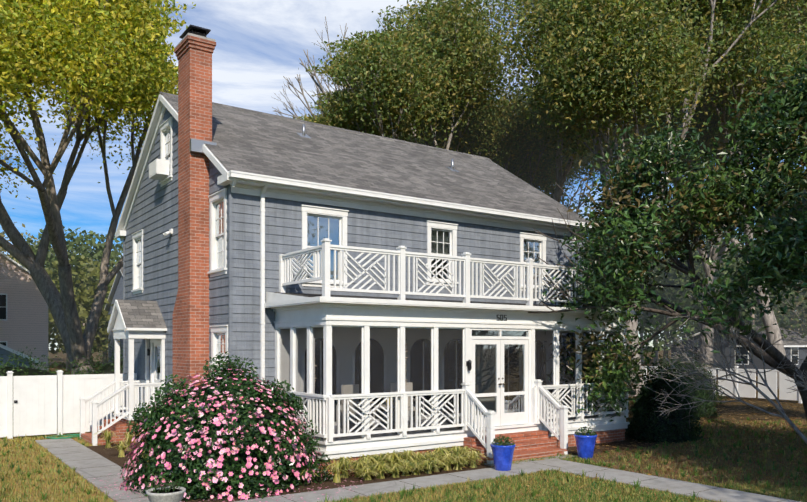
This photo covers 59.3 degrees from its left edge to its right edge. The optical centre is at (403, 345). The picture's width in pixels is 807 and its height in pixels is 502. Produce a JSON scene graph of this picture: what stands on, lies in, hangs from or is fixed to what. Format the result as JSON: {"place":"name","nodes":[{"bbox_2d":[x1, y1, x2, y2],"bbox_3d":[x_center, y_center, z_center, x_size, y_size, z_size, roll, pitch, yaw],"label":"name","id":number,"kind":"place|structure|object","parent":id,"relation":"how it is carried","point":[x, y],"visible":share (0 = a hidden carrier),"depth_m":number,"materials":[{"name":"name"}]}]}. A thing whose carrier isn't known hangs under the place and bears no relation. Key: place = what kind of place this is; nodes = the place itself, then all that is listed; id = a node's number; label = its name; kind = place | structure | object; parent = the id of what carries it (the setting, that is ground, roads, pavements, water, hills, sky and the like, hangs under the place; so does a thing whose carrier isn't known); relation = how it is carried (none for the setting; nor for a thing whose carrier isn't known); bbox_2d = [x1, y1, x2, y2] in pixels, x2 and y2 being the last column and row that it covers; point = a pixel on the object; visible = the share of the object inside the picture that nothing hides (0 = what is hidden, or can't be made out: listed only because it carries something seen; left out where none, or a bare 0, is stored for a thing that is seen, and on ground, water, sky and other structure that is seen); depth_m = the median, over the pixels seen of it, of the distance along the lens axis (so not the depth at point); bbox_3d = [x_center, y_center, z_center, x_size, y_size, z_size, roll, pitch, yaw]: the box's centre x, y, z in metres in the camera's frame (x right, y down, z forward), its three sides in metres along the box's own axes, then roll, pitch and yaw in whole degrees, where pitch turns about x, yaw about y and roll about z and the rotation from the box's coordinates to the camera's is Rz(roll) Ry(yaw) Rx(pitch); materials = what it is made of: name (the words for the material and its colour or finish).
{"place":"outdoors","nodes":[
{"label":"outdoors","id":0,"kind":"place"},
{"bbox_2d":[0,344,39,367],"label":"neighbour garage","id":1,"kind":"structure","parent":0,"point":[5,351],"depth_m":30.56,"materials":[{"name":"grey"}]},
{"bbox_2d":[0,251,47,371],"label":"neighboring house","id":2,"kind":"structure","parent":0,"point":[23,315],"depth_m":46.78,"materials":[{"name":"grey"}]},
{"bbox_2d":[0,0,805,349],"label":"sky","id":3,"kind":"structure","parent":0,"point":[259,43],"materials":[{"name":"blue"}]},
{"bbox_2d":[2,349,806,501],"bbox_3d":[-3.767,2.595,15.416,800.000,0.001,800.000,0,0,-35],"label":"lawn","id":4,"kind":"structure","parent":0,"point":[740,407],"depth_m":29.61,"materials":[{"name":"green plant"}]},
{"bbox_2d":[0,116,55,208],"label":"tree","id":5,"kind":"object","parent":4,"relation":"on","point":[3,169],"visible":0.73,"depth_m":38.06,"materials":[{"name":"plant"}]},
{"bbox_2d":[0,347,100,375],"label":"hedge","id":6,"kind":"object","parent":4,"relation":"on","point":[24,370],"visible":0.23,"depth_m":24.64,"materials":[{"name":"green plant"}]},
{"bbox_2d":[45,434,79,438],"bbox_3d":[-8.972,2.538,20.105,2.200,0.059,0.658,0,0,-43],"label":"garden hose","id":7,"kind":"object","parent":4,"relation":"on","point":[59,437],"visible":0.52,"depth_m":19.55,"materials":[{"name":"green rubber"}]},
{"bbox_2d":[0,370,136,438],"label":"vinyl fence","id":8,"kind":"object","parent":4,"relation":"on","point":[39,405],"visible":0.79,"depth_m":20.03,"materials":[{"name":"white plastic"}]},
{"bbox_2d":[69,340,122,374],"bbox_3d":[-10.450,1.078,28.416,6.722,3.137,3.195,0,0,-35],"label":"hedge","id":9,"kind":"object","parent":4,"relation":"on","point":[107,368],"visible":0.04,"depth_m":27.40,"materials":[{"name":"green plant"}]},
{"bbox_2d":[0,0,195,374],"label":"tree","id":10,"kind":"object","parent":4,"relation":"on","point":[88,57],"visible":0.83,"depth_m":24.31,"materials":[{"name":"yellow plant"}]},
{"bbox_2d":[104,267,122,362],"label":"tree","id":11,"kind":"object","parent":4,"relation":"on","point":[116,291],"depth_m":57.25,"materials":[{"name":"grey"}]},
{"bbox_2d":[79,299,166,445],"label":"side portico","id":12,"kind":"structure","parent":4,"relation":"on","point":[130,320],"depth_m":19.11,"materials":[{"name":"wood"}]},
{"bbox_2d":[173,24,216,395],"bbox_3d":[-5.012,-2.385,16.846,0.670,9.960,1.430,0,0,-35],"label":"chimney","id":13,"kind":"object","parent":4,"relation":"on","point":[194,49],"visible":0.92,"depth_m":16.40,"materials":[{"name":"brick"}]},
{"bbox_2d":[119,351,334,501],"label":"camellia bush","id":14,"kind":"object","parent":4,"relation":"on","point":[231,434],"visible":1,"depth_m":12.35,"materials":[{"name":"pink plant"}]},
{"bbox_2d":[115,92,591,409],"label":"house","id":15,"kind":"structure","parent":4,"relation":"on","point":[278,184],"depth_m":18.56,"materials":[{"name":"wood"}]},
{"bbox_2d":[288,82,425,144],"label":"tree","id":16,"kind":"object","parent":4,"relation":"on","point":[342,112],"depth_m":54.34,"materials":[{"name":"grey plant"}]},
{"bbox_2d":[85,429,709,501],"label":"mulch beds","id":17,"kind":"object","parent":4,"relation":"on","point":[111,454],"visible":0.06,"depth_m":14.57,"materials":[{"name":"brown soil"}]},
{"bbox_2d":[94,471,362,501],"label":"fallen petals","id":18,"kind":"object","parent":17,"relation":"on","point":[227,497],"visible":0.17,"depth_m":12.55,"materials":[{"name":"pink plant"}]},
{"bbox_2d":[93,430,486,483],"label":"ornamental grass","id":19,"kind":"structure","parent":17,"relation":"on","point":[381,464],"depth_m":14.27,"materials":[{"name":"green plant"}]},
{"bbox_2d":[0,417,806,501],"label":"grass","id":20,"kind":"structure","parent":4,"relation":"on","point":[46,480],"depth_m":13.87,"materials":[{"name":"green plant"}]},
{"bbox_2d":[0,188,806,370],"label":"tree belt","id":21,"kind":"object","parent":4,"relation":"on","point":[85,262],"visible":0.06,"depth_m":67.63,"materials":[{"name":"green plant"}]},
{"bbox_2d":[272,0,537,153],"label":"tree","id":22,"kind":"object","parent":4,"relation":"on","point":[420,72],"visible":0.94,"depth_m":36.82,"materials":[{"name":"green plant"}]},
{"bbox_2d":[35,438,800,501],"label":"concrete walks","id":23,"kind":"structure","parent":4,"relation":"on","point":[89,465],"depth_m":13.43,"materials":[{"name":"grey concrete"}]},
{"bbox_2d":[146,480,185,501],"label":"potted plant","id":24,"kind":"object","parent":23,"relation":"on","point":[170,492],"visible":1,"depth_m":10.61,"materials":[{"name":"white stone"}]},
{"bbox_2d":[490,434,515,470],"bbox_3d":[2.049,2.212,14.603,0.524,0.766,0.524,0,0,-35],"label":"blue planter","id":25,"kind":"object","parent":23,"relation":"on","point":[502,452],"visible":0.96,"depth_m":14.44,"materials":[{"name":"ceramic"}]},
{"bbox_2d":[264,238,642,475],"bbox_3d":[1.680,0.215,17.573,9.920,4.760,2.710,0,0,-35],"label":"front porch","id":26,"kind":"object","parent":4,"relation":"on","point":[366,375],"visible":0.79,"depth_m":16.35,"materials":[{"name":"wood"}]},
{"bbox_2d":[461,379,568,463],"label":"front steps","id":27,"kind":"structure","parent":4,"relation":"on","point":[535,444],"depth_m":16.32,"materials":[{"name":"brick"}]},
{"bbox_2d":[407,0,664,207],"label":"tree","id":28,"kind":"object","parent":4,"relation":"on","point":[512,152],"visible":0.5,"depth_m":46.52,"materials":[{"name":"plant"}]},
{"bbox_2d":[496,69,660,343],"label":"tree","id":29,"kind":"object","parent":4,"relation":"on","point":[582,168],"visible":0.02,"depth_m":57.27,"materials":[{"name":"grey plant"}]},
{"bbox_2d":[574,427,596,458],"bbox_3d":[4.163,2.223,16.204,0.524,0.745,0.524,0,0,-35],"label":"blue planter","id":30,"kind":"object","parent":4,"relation":"on","point":[585,443],"visible":0.92,"depth_m":16.04,"materials":[{"name":"ceramic"}]},
{"bbox_2d":[387,395,806,501],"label":"fallen leaves","id":31,"kind":"object","parent":4,"relation":"on","point":[707,443],"visible":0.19,"depth_m":17.97,"materials":[{"name":"brown plant"}]},
{"bbox_2d":[457,0,801,396],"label":"tree","id":32,"kind":"object","parent":4,"relation":"on","point":[606,64],"visible":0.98,"depth_m":30.52,"materials":[{"name":"green plant"}]},
{"bbox_2d":[625,366,702,443],"bbox_3d":[7.147,1.603,19.522,1.906,2.090,1.773,0,0,-9],"label":"porch shrub","id":33,"kind":"object","parent":4,"relation":"on","point":[650,425],"visible":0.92,"depth_m":18.98,"materials":[{"name":"green plant"}]},
{"bbox_2d":[528,33,806,421],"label":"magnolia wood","id":34,"kind":"object","parent":4,"relation":"on","point":[629,238],"visible":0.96,"depth_m":16.34,"materials":[{"name":"green plant"}]},
{"bbox_2d":[629,371,719,418],"bbox_3d":[10.004,1.802,26.273,3.043,1.682,2.743,0,0,-11],"label":"yard shrub","id":35,"kind":"object","parent":4,"relation":"on","point":[703,409],"visible":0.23,"depth_m":25.48,"materials":[{"name":"green plant"}]},
{"bbox_2d":[548,0,806,367],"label":"tree","id":36,"kind":"object","parent":4,"relation":"on","point":[707,268],"visible":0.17,"depth_m":39.64,"materials":[{"name":"brown plant"}]},
{"bbox_2d":[639,351,725,405],"bbox_3d":[12.372,1.435,31.589,4.278,2.412,3.204,0,0,-14],"label":"yard shrub","id":37,"kind":"object","parent":4,"relation":"on","point":[710,392],"visible":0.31,"depth_m":30.93,"materials":[{"name":"green plant"}]},
{"bbox_2d":[588,0,806,388],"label":"tree","id":38,"kind":"object","parent":4,"relation":"on","point":[770,43],"visible":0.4,"depth_m":35.40,"materials":[{"name":"green plant"}]},
{"bbox_2d":[641,366,801,403],"bbox_3d":[12.646,1.790,39.055,0.160,1.610,60.080,0,0,-35],"label":"fence","id":39,"kind":"object","parent":4,"relation":"on","point":[745,390],"visible":0.06,"depth_m":33.27,"materials":[{"name":"white plastic"}]},
{"bbox_2d":[645,284,806,443],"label":"bare branches","id":40,"kind":"object","parent":4,"relation":"on","point":[718,345],"visible":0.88,"depth_m":15.12,"materials":[{"name":"grey plant"}]},
{"bbox_2d":[667,326,806,375],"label":"neighboring house","id":41,"kind":"structure","parent":4,"relation":"on","point":[795,347],"depth_m":62.64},
{"bbox_2d":[775,295,806,343],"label":"tree","id":42,"kind":"object","parent":4,"relation":"on","point":[794,320],"visible":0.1,"depth_m":18.99,"materials":[{"name":"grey plant"}]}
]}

